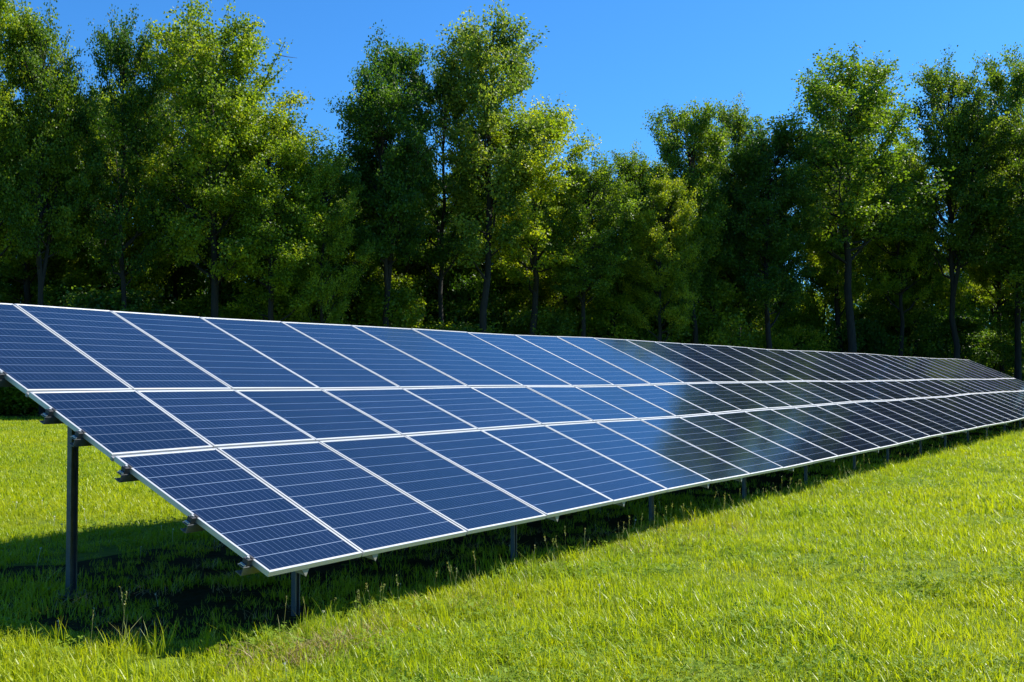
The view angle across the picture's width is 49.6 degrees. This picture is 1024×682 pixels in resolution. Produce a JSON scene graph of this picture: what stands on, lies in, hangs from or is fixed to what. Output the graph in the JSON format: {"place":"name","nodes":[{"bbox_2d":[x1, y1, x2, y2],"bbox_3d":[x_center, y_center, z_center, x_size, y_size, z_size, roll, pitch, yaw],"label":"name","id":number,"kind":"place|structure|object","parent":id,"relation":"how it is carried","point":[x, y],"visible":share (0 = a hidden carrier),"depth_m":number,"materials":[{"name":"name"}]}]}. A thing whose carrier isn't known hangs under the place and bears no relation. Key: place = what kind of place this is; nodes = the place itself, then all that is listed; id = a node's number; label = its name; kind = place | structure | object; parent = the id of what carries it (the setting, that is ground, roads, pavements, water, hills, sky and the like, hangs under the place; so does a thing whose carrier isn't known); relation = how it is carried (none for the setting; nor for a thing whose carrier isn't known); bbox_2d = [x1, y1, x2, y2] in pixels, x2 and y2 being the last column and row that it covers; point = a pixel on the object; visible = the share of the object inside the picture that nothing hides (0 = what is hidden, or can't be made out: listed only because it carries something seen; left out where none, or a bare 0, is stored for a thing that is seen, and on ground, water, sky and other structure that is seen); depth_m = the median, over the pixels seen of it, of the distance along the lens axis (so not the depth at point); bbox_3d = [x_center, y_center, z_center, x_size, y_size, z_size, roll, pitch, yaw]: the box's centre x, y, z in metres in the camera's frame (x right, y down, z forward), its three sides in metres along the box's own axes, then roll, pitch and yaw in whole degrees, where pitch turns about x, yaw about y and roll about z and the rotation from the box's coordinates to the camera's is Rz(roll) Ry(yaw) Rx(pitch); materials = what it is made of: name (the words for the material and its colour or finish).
{"place":"outdoors","nodes":[
{"label":"outdoors","id":0,"kind":"place"},
{"bbox_2d":[0,410,42,417],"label":"forest floor ground","id":1,"kind":"structure","parent":0,"point":[3,414],"depth_m":37.15,"materials":[{"name":"green plant"}]},
{"bbox_2d":[0,278,22,303],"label":"sapling","id":2,"kind":"object","parent":1,"relation":"on","point":[12,301],"visible":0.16,"depth_m":41.85,"materials":[{"name":"green plant"}]},
{"bbox_2d":[0,387,38,411],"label":"bush","id":3,"kind":"object","parent":1,"relation":"on","point":[16,397],"visible":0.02,"depth_m":37.31,"materials":[{"name":"green plant"}]},
{"bbox_2d":[0,387,38,413],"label":"bush","id":4,"kind":"object","parent":1,"relation":"on","point":[11,411],"visible":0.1,"depth_m":38.30,"materials":[{"name":"green plant"}]},
{"bbox_2d":[0,97,58,303],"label":"tree","id":5,"kind":"object","parent":1,"relation":"on","point":[17,285],"visible":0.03,"depth_m":44.51,"materials":[{"name":"green plant"}]},
{"bbox_2d":[0,305,74,414],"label":"bush","id":6,"kind":"object","parent":1,"relation":"on","point":[26,400],"depth_m":37.36,"materials":[{"name":"green plant"}]},
{"bbox_2d":[0,0,77,263],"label":"tree","id":7,"kind":"object","parent":1,"relation":"on","point":[11,33],"visible":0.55,"depth_m":36.92,"materials":[{"name":"green plant"}]},
{"bbox_2d":[16,283,87,306],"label":"sapling","id":8,"kind":"object","parent":1,"relation":"on","point":[33,297],"visible":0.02,"depth_m":41.69,"materials":[{"name":"green plant"}]},
{"bbox_2d":[0,0,114,414],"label":"tree","id":9,"kind":"object","parent":1,"relation":"on","point":[56,154],"visible":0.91,"depth_m":37.17,"materials":[{"name":"green plant"}]},
{"bbox_2d":[0,109,118,411],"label":"tree","id":10,"kind":"object","parent":1,"relation":"on","point":[53,263],"visible":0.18,"depth_m":40.94,"materials":[{"name":"green plant"}]},
{"bbox_2d":[22,246,108,304],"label":"bush","id":11,"kind":"object","parent":1,"relation":"on","point":[75,261],"visible":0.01,"depth_m":45.89,"materials":[{"name":"green plant"}]},
{"bbox_2d":[18,284,178,410],"bbox_3d":[-14.703,0.416,39.855,7.026,5.185,6.229,0,-2,3],"label":"bush","id":12,"kind":"object","parent":1,"relation":"on","point":[113,302],"visible":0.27,"depth_m":39.22,"materials":[{"name":"green plant"}]},
{"bbox_2d":[43,74,155,292],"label":"tree","id":13,"kind":"object","parent":1,"relation":"on","point":[60,270],"visible":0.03,"depth_m":45.35,"materials":[{"name":"green plant"}]},
{"bbox_2d":[46,84,182,302],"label":"tree","id":14,"kind":"object","parent":1,"relation":"on","point":[138,244],"visible":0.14,"depth_m":42.62,"materials":[{"name":"green plant"}]},
{"bbox_2d":[53,4,191,311],"bbox_3d":[-13.672,-4.630,38.886,5.196,14.449,4.169,-1,-2,27],"label":"tree","id":15,"kind":"object","parent":1,"relation":"on","point":[116,55],"visible":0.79,"depth_m":38.37,"materials":[{"name":"green plant"}]},
{"bbox_2d":[131,80,210,309],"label":"tree","id":16,"kind":"object","parent":1,"relation":"on","point":[167,110],"visible":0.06,"depth_m":46.30,"materials":[{"name":"green plant"}]},
{"bbox_2d":[145,272,209,297],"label":"bush","id":17,"kind":"object","parent":1,"relation":"on","point":[206,288],"visible":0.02,"depth_m":50.49,"materials":[{"name":"green plant"}]},
{"bbox_2d":[153,300,210,315],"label":"bush","id":18,"kind":"object","parent":1,"relation":"on","point":[169,311],"visible":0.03,"depth_m":42.87,"materials":[{"name":"green plant"}]},
{"bbox_2d":[75,0,318,317],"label":"tree","id":19,"kind":"object","parent":1,"relation":"on","point":[179,66],"visible":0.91,"depth_m":37.98,"materials":[{"name":"green plant"}]},
{"bbox_2d":[164,292,229,316],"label":"sapling","id":20,"kind":"object","parent":1,"relation":"on","point":[198,304],"visible":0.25,"depth_m":42.68,"materials":[{"name":"green plant"}]},
{"bbox_2d":[155,52,283,296],"bbox_3d":[-11.719,-4.443,44.769,5.372,14.473,5.284,-1,-2,18],"label":"tree","id":21,"kind":"object","parent":1,"relation":"on","point":[201,264],"visible":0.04,"depth_m":43.83,"materials":[{"name":"green plant"}]},
{"bbox_2d":[202,277,277,318],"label":"sapling","id":22,"kind":"object","parent":1,"relation":"on","point":[226,288],"visible":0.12,"depth_m":43.80,"materials":[{"name":"green plant"}]},
{"bbox_2d":[202,301,281,320],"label":"sapling","id":23,"kind":"object","parent":1,"relation":"on","point":[230,313],"visible":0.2,"depth_m":41.06,"materials":[{"name":"green plant"}]},
{"bbox_2d":[204,105,343,320],"bbox_3d":[-8.525,-2.920,39.597,5.140,11.097,5.043,1,-2,-19],"label":"tree","id":24,"kind":"object","parent":1,"relation":"on","point":[288,253],"visible":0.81,"depth_m":38.90,"materials":[{"name":"green plant"}]},
{"bbox_2d":[218,124,384,317],"bbox_3d":[-8.471,-2.867,43.971,7.753,11.240,6.595,-1,-2,31],"label":"tree","id":25,"kind":"object","parent":1,"relation":"on","point":[349,249],"visible":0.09,"depth_m":43.73,"materials":[{"name":"green plant"}]},
{"bbox_2d":[265,263,352,323],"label":"sapling","id":26,"kind":"object","parent":1,"relation":"on","point":[281,305],"visible":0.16,"depth_m":41.41,"materials":[{"name":"green plant"}]},
{"bbox_2d":[271,147,377,323],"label":"tree","id":27,"kind":"object","parent":1,"relation":"on","point":[321,265],"visible":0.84,"depth_m":39.60,"materials":[{"name":"green plant"}]},
{"bbox_2d":[282,264,391,325],"bbox_3d":[-7.374,-0.007,45.410,5.690,6.580,6.419,1,-2,-36],"label":"bush","id":28,"kind":"object","parent":1,"relation":"on","point":[362,283],"visible":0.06,"depth_m":44.49,"materials":[{"name":"green plant"}]},
{"bbox_2d":[279,196,404,319],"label":"tree","id":29,"kind":"object","parent":1,"relation":"on","point":[378,267],"visible":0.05,"depth_m":46.73,"materials":[{"name":"green plant"}]},
{"bbox_2d":[323,20,451,326],"bbox_3d":[-4.525,-4.768,42.053,5.700,14.958,5.606,1,-2,-35],"label":"tree","id":30,"kind":"object","parent":1,"relation":"on","point":[396,201],"visible":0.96,"depth_m":41.35,"materials":[{"name":"green plant"}]},
{"bbox_2d":[344,269,434,328],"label":"sapling","id":31,"kind":"object","parent":1,"relation":"on","point":[399,281],"visible":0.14,"depth_m":45.20,"materials":[{"name":"green plant"}]},
{"bbox_2d":[338,283,452,329],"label":"sapling","id":32,"kind":"object","parent":1,"relation":"on","point":[372,302],"visible":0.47,"depth_m":42.68,"materials":[{"name":"green plant"}]},
{"bbox_2d":[356,140,463,296],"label":"tree","id":33,"kind":"object","parent":1,"relation":"on","point":[425,282],"visible":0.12,"depth_m":46.63,"materials":[{"name":"green plant"}]},
{"bbox_2d":[392,206,472,317],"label":"tree","id":34,"kind":"object","parent":1,"relation":"on","point":[418,268],"visible":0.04,"depth_m":48.60,"materials":[{"name":"green plant"}]},
{"bbox_2d":[408,295,494,328],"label":"sapling","id":35,"kind":"object","parent":1,"relation":"on","point":[450,309],"visible":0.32,"depth_m":46.17,"materials":[{"name":"green plant"}]},
{"bbox_2d":[394,51,513,329],"bbox_3d":[-2.650,-4.501,44.185,5.127,14.530,4.385,-1,-2,27],"label":"tree","id":36,"kind":"object","parent":1,"relation":"on","point":[438,254],"visible":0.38,"depth_m":44.48,"materials":[{"name":"green plant"}]},
{"bbox_2d":[413,264,515,333],"bbox_3d":[-1.818,0.017,47.406,5.467,6.669,4.847,1,-2,-38],"label":"bush","id":37,"kind":"object","parent":1,"relation":"on","point":[466,288],"visible":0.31,"depth_m":46.58,"materials":[{"name":"green plant"}]},
{"bbox_2d":[414,318,522,333],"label":"bush","id":38,"kind":"object","parent":1,"relation":"on","point":[463,328],"visible":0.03,"depth_m":43.15,"materials":[{"name":"green plant"}]},
{"bbox_2d":[436,168,548,326],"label":"tree","id":39,"kind":"object","parent":1,"relation":"on","point":[521,295],"visible":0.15,"depth_m":48.12,"materials":[{"name":"green plant"}]},
{"bbox_2d":[426,0,560,332],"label":"tree","id":40,"kind":"object","parent":1,"relation":"on","point":[480,93],"visible":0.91,"depth_m":42.30,"materials":[{"name":"green plant"}]},
{"bbox_2d":[447,155,549,325],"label":"tree","id":41,"kind":"object","parent":1,"relation":"on","point":[516,290],"visible":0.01,"depth_m":49.23,"materials":[{"name":"green plant"}]},
{"bbox_2d":[470,91,601,334],"bbox_3d":[0.314,-3.672,44.227,6.048,12.871,7.072,0,-2,15],"label":"tree","id":42,"kind":"object","parent":1,"relation":"on","point":[531,237],"visible":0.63,"depth_m":43.56,"materials":[{"name":"green plant"}]},
{"bbox_2d":[494,302,587,336],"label":"bush","id":43,"kind":"object","parent":1,"relation":"on","point":[551,321],"visible":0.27,"depth_m":45.17,"materials":[{"name":"green plant"}]},
{"bbox_2d":[520,202,612,329],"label":"tree","id":44,"kind":"object","parent":1,"relation":"on","point":[566,301],"visible":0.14,"depth_m":49.40,"materials":[{"name":"green plant"}]},
{"bbox_2d":[530,256,611,335],"bbox_3d":[1.952,-0.387,53.696,7.060,8.072,6.259,0,-2,12],"label":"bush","id":45,"kind":"object","parent":1,"relation":"on","point":[540,300],"visible":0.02,"depth_m":52.80,"materials":[{"name":"green plant"}]},
{"bbox_2d":[548,309,595,335],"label":"bush","id":46,"kind":"object","parent":1,"relation":"on","point":[578,328],"visible":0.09,"depth_m":49.03,"materials":[{"name":"green plant"}]},
{"bbox_2d":[526,184,620,313],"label":"tree","id":47,"kind":"object","parent":1,"relation":"on","point":[596,196],"visible":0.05,"depth_m":51.93,"materials":[{"name":"green plant"}]},
{"bbox_2d":[528,149,651,336],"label":"tree","id":48,"kind":"object","parent":1,"relation":"on","point":[571,277],"visible":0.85,"depth_m":44.36,"materials":[{"name":"green plant"}]},
{"bbox_2d":[569,288,665,340],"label":"sapling","id":49,"kind":"object","parent":1,"relation":"on","point":[612,305],"visible":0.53,"depth_m":47.26,"materials":[{"name":"green plant"}]},
{"bbox_2d":[590,139,674,337],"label":"tree","id":50,"kind":"object","parent":1,"relation":"on","point":[626,164],"visible":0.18,"depth_m":49.13,"materials":[{"name":"green plant"}]},
{"bbox_2d":[599,151,699,329],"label":"tree","id":51,"kind":"object","parent":1,"relation":"on","point":[638,174],"visible":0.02,"depth_m":49.55,"materials":[{"name":"green plant"}]},
{"bbox_2d":[616,167,705,341],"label":"tree","id":52,"kind":"object","parent":1,"relation":"on","point":[654,248],"visible":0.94,"depth_m":45.08,"materials":[{"name":"green plant"}]},
{"bbox_2d":[621,280,719,344],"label":"sapling","id":53,"kind":"object","parent":1,"relation":"on","point":[700,322],"visible":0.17,"depth_m":47.77,"materials":[{"name":"green plant"}]},
{"bbox_2d":[639,98,736,343],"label":"tree","id":54,"kind":"object","parent":1,"relation":"on","point":[699,142],"visible":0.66,"depth_m":47.15,"materials":[{"name":"green plant"}]},
{"bbox_2d":[662,274,764,347],"bbox_3d":[8.855,-0.025,48.691,4.449,5.840,3.799,-1,-2,34],"label":"bush","id":55,"kind":"object","parent":1,"relation":"on","point":[721,333],"visible":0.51,"depth_m":48.02,"materials":[{"name":"green plant"}]},
{"bbox_2d":[683,181,771,329],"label":"tree","id":56,"kind":"object","parent":1,"relation":"on","point":[753,314],"visible":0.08,"depth_m":53.13,"materials":[{"name":"green plant"}]},
{"bbox_2d":[695,89,781,343],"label":"tree","id":57,"kind":"object","parent":1,"relation":"on","point":[729,115],"visible":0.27,"depth_m":50.14,"materials":[{"name":"green plant"}]},
{"bbox_2d":[701,140,790,331],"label":"tree","id":58,"kind":"object","parent":1,"relation":"on","point":[760,310],"depth_m":56.23,"materials":[{"name":"green plant"}]},
{"bbox_2d":[723,323,785,349],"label":"bush","id":59,"kind":"object","parent":1,"relation":"on","point":[760,341],"visible":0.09,"depth_m":52.03,"materials":[{"name":"green plant"}]},
{"bbox_2d":[710,111,830,348],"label":"tree","id":60,"kind":"object","parent":1,"relation":"on","point":[764,152],"visible":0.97,"depth_m":47.91,"materials":[{"name":"green plant"}]},
{"bbox_2d":[753,200,803,328],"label":"tree","id":61,"kind":"object","parent":1,"relation":"on","point":[784,273],"visible":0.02,"depth_m":61.10,"materials":[{"name":"green plant"}]},
{"bbox_2d":[758,327,810,350],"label":"bush","id":62,"kind":"object","parent":1,"relation":"on","point":[783,344],"visible":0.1,"depth_m":53.08,"materials":[{"name":"green plant"}]},
{"bbox_2d":[755,305,830,347],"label":"bush","id":63,"kind":"object","parent":1,"relation":"on","point":[801,314],"visible":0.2,"depth_m":58.60,"materials":[{"name":"green plant"}]},
{"bbox_2d":[771,318,844,351],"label":"bush","id":64,"kind":"object","parent":1,"relation":"on","point":[811,338],"visible":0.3,"depth_m":54.13,"materials":[{"name":"green plant"}]},
{"bbox_2d":[788,280,829,320],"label":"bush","id":65,"kind":"object","parent":1,"relation":"on","point":[816,293],"visible":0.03,"depth_m":70.87,"materials":[{"name":"green plant"}]},
{"bbox_2d":[790,256,857,351],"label":"sapling","id":66,"kind":"object","parent":1,"relation":"on","point":[819,321],"visible":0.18,"depth_m":58.98,"materials":[{"name":"green plant"}]},
{"bbox_2d":[792,159,883,294],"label":"tree","id":67,"kind":"object","parent":1,"relation":"on","point":[818,279],"visible":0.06,"depth_m":59.48,"materials":[{"name":"green plant"}]},
{"bbox_2d":[794,107,882,352],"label":"tree","id":68,"kind":"object","parent":1,"relation":"on","point":[832,271],"visible":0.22,"depth_m":55.00,"materials":[{"name":"green plant"}]},
{"bbox_2d":[751,40,955,352],"bbox_3d":[14.666,-5.135,50.175,9.006,16.222,8.980,0,-2,-11],"label":"tree","id":69,"kind":"object","parent":1,"relation":"on","point":[867,114],"visible":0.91,"depth_m":48.55,"materials":[{"name":"green plant"}]},
{"bbox_2d":[817,313,901,355],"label":"bush","id":70,"kind":"object","parent":1,"relation":"on","point":[866,331],"visible":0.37,"depth_m":54.50,"materials":[{"name":"green plant"}]},
{"bbox_2d":[826,302,895,352],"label":"bush","id":71,"kind":"object","parent":1,"relation":"on","point":[860,315],"visible":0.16,"depth_m":59.95,"materials":[{"name":"green plant"}]},
{"bbox_2d":[843,302,951,358],"bbox_3d":[19.728,0.710,56.718,6.663,5.714,5.907,1,-2,-31],"label":"bush","id":72,"kind":"object","parent":1,"relation":"on","point":[890,317],"visible":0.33,"depth_m":55.61,"materials":[{"name":"green plant"}]},
{"bbox_2d":[850,152,949,355],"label":"tree","id":73,"kind":"object","parent":1,"relation":"on","point":[910,261],"visible":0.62,"depth_m":53.73,"materials":[{"name":"green plant"}]},
{"bbox_2d":[878,136,932,304],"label":"tree","id":74,"kind":"object","parent":1,"relation":"on","point":[901,141],"visible":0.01,"depth_m":66.36,"materials":[{"name":"green plant"}]},
{"bbox_2d":[858,179,962,309],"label":"tree","id":75,"kind":"object","parent":1,"relation":"on","point":[874,299],"visible":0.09,"depth_m":60.62,"materials":[{"name":"green plant"}]},
{"bbox_2d":[876,159,947,356],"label":"tree","id":76,"kind":"object","parent":1,"relation":"on","point":[914,276],"visible":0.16,"depth_m":55.57,"materials":[{"name":"green plant"}]},
{"bbox_2d":[862,306,988,366],"bbox_3d":[20.717,0.799,57.621,6.757,5.570,5.990,1,-2,-19],"label":"bush","id":77,"kind":"object","parent":1,"relation":"on","point":[931,316],"visible":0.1,"depth_m":56.35,"materials":[{"name":"green plant"}]},
{"bbox_2d":[883,45,1023,358],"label":"tree","id":78,"kind":"object","parent":1,"relation":"on","point":[960,128],"visible":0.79,"depth_m":52.43,"materials":[{"name":"green plant"}]},
{"bbox_2d":[921,269,992,358],"bbox_3d":[24.204,-0.111,63.050,5.803,8.102,6.546,0,-2,-1],"label":"bush","id":79,"kind":"object","parent":1,"relation":"on","point":[962,295],"visible":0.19,"depth_m":62.04,"materials":[{"name":"green plant"}]},
{"bbox_2d":[931,312,1006,367],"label":"bush","id":80,"kind":"object","parent":1,"relation":"on","point":[970,324],"visible":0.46,"depth_m":57.18,"materials":[{"name":"green plant"}]},
{"bbox_2d":[945,277,1012,369],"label":"sapling","id":81,"kind":"object","parent":1,"relation":"on","point":[985,311],"visible":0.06,"depth_m":64.02,"materials":[{"name":"green plant"}]},
{"bbox_2d":[936,113,1022,373],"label":"tree","id":82,"kind":"object","parent":1,"relation":"on","point":[982,288],"visible":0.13,"depth_m":57.88,"materials":[{"name":"green plant"}]},
{"bbox_2d":[953,41,1023,380],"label":"tree","id":83,"kind":"object","parent":1,"relation":"on","point":[1008,94],"visible":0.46,"depth_m":53.88,"materials":[{"name":"green plant"}]},
{"bbox_2d":[954,163,1023,327],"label":"tree","id":84,"kind":"object","parent":1,"relation":"on","point":[991,309],"visible":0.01,"depth_m":64.09,"materials":[{"name":"green plant"}]},
{"bbox_2d":[961,328,1023,376],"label":"bush","id":85,"kind":"object","parent":1,"relation":"on","point":[994,365],"visible":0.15,"depth_m":59.07,"materials":[{"name":"green plant"}]},
{"bbox_2d":[976,146,1023,303],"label":"tree","id":86,"kind":"object","parent":1,"relation":"on","point":[1007,293],"visible":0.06,"depth_m":56.91,"materials":[{"name":"green plant"}]},
{"bbox_2d":[982,300,1023,381],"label":"bush","id":87,"kind":"object","parent":1,"relation":"on","point":[1007,310],"visible":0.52,"depth_m":55.67,"materials":[{"name":"green plant"}]},
{"bbox_2d":[145,245,209,304],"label":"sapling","id":88,"kind":"object","parent":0,"point":[192,282],"visible":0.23,"depth_m":47.10,"materials":[{"name":"green plant"}]},
{"bbox_2d":[0,419,1023,643],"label":"shadow","id":89,"kind":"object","parent":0,"point":[187,598],"depth_m":7.86,"materials":[{"name":"green plant"}]},
{"bbox_2d":[0,303,1023,615],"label":"solar array","id":90,"kind":"object","parent":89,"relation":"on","point":[276,447],"visible":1,"depth_m":9.07,"materials":[{"name":"glass"}]},
{"bbox_2d":[0,417,1023,681],"bbox_3d":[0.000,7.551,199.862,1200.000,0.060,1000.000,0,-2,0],"label":"ground","id":91,"kind":"structure","parent":0,"point":[108,551],"depth_m":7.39,"materials":[{"name":"plant"}]},
{"bbox_2d":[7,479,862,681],"bbox_3d":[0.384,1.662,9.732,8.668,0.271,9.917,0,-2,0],"label":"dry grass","id":92,"kind":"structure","parent":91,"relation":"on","point":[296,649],"depth_m":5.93,"materials":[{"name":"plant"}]},
{"bbox_2d":[3,498,1006,678],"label":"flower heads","id":93,"kind":"object","parent":91,"relation":"on","point":[864,557],"visible":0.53,"depth_m":8.30,"materials":[{"name":"yellow plant"}]},
{"bbox_2d":[0,415,1023,519],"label":"meadow grass","id":94,"kind":"structure","parent":91,"relation":"on","point":[104,462],"depth_m":14.53,"materials":[{"name":"green plant"}]},
{"bbox_2d":[0,429,1023,663],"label":"tall grass","id":95,"kind":"structure","parent":91,"relation":"on","point":[445,608],"depth_m":6.67,"materials":[{"name":"green plant"}]},
{"bbox_2d":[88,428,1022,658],"bbox_3d":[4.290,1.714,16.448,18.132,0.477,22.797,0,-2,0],"label":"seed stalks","id":96,"kind":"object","parent":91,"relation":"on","point":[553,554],"visible":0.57,"depth_m":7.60,"materials":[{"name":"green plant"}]},
{"bbox_2d":[0,0,1023,328],"label":"sky","id":97,"kind":"structure","parent":0,"point":[615,61],"materials":[{"name":"blue"}]},
{"bbox_2d":[709,299,779,334],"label":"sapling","id":98,"kind":"object","parent":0,"point":[745,309],"visible":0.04,"depth_m":56.18,"materials":[{"name":"green plant"}]},
{"bbox_2d":[853,287,891,307],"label":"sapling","id":99,"kind":"object","parent":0,"point":[866,297],"visible":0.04,"depth_m":67.46,"materials":[{"name":"green plant"}]},
{"bbox_2d":[865,279,939,343],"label":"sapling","id":100,"kind":"object","parent":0,"point":[885,299],"visible":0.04,"depth_m":61.32,"materials":[{"name":"green plant"}]},
{"bbox_2d":[952,125,1023,318],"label":"tree","id":101,"kind":"object","parent":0,"point":[998,209],"visible":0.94,"depth_m":50.82,"materials":[{"name":"green plant"}]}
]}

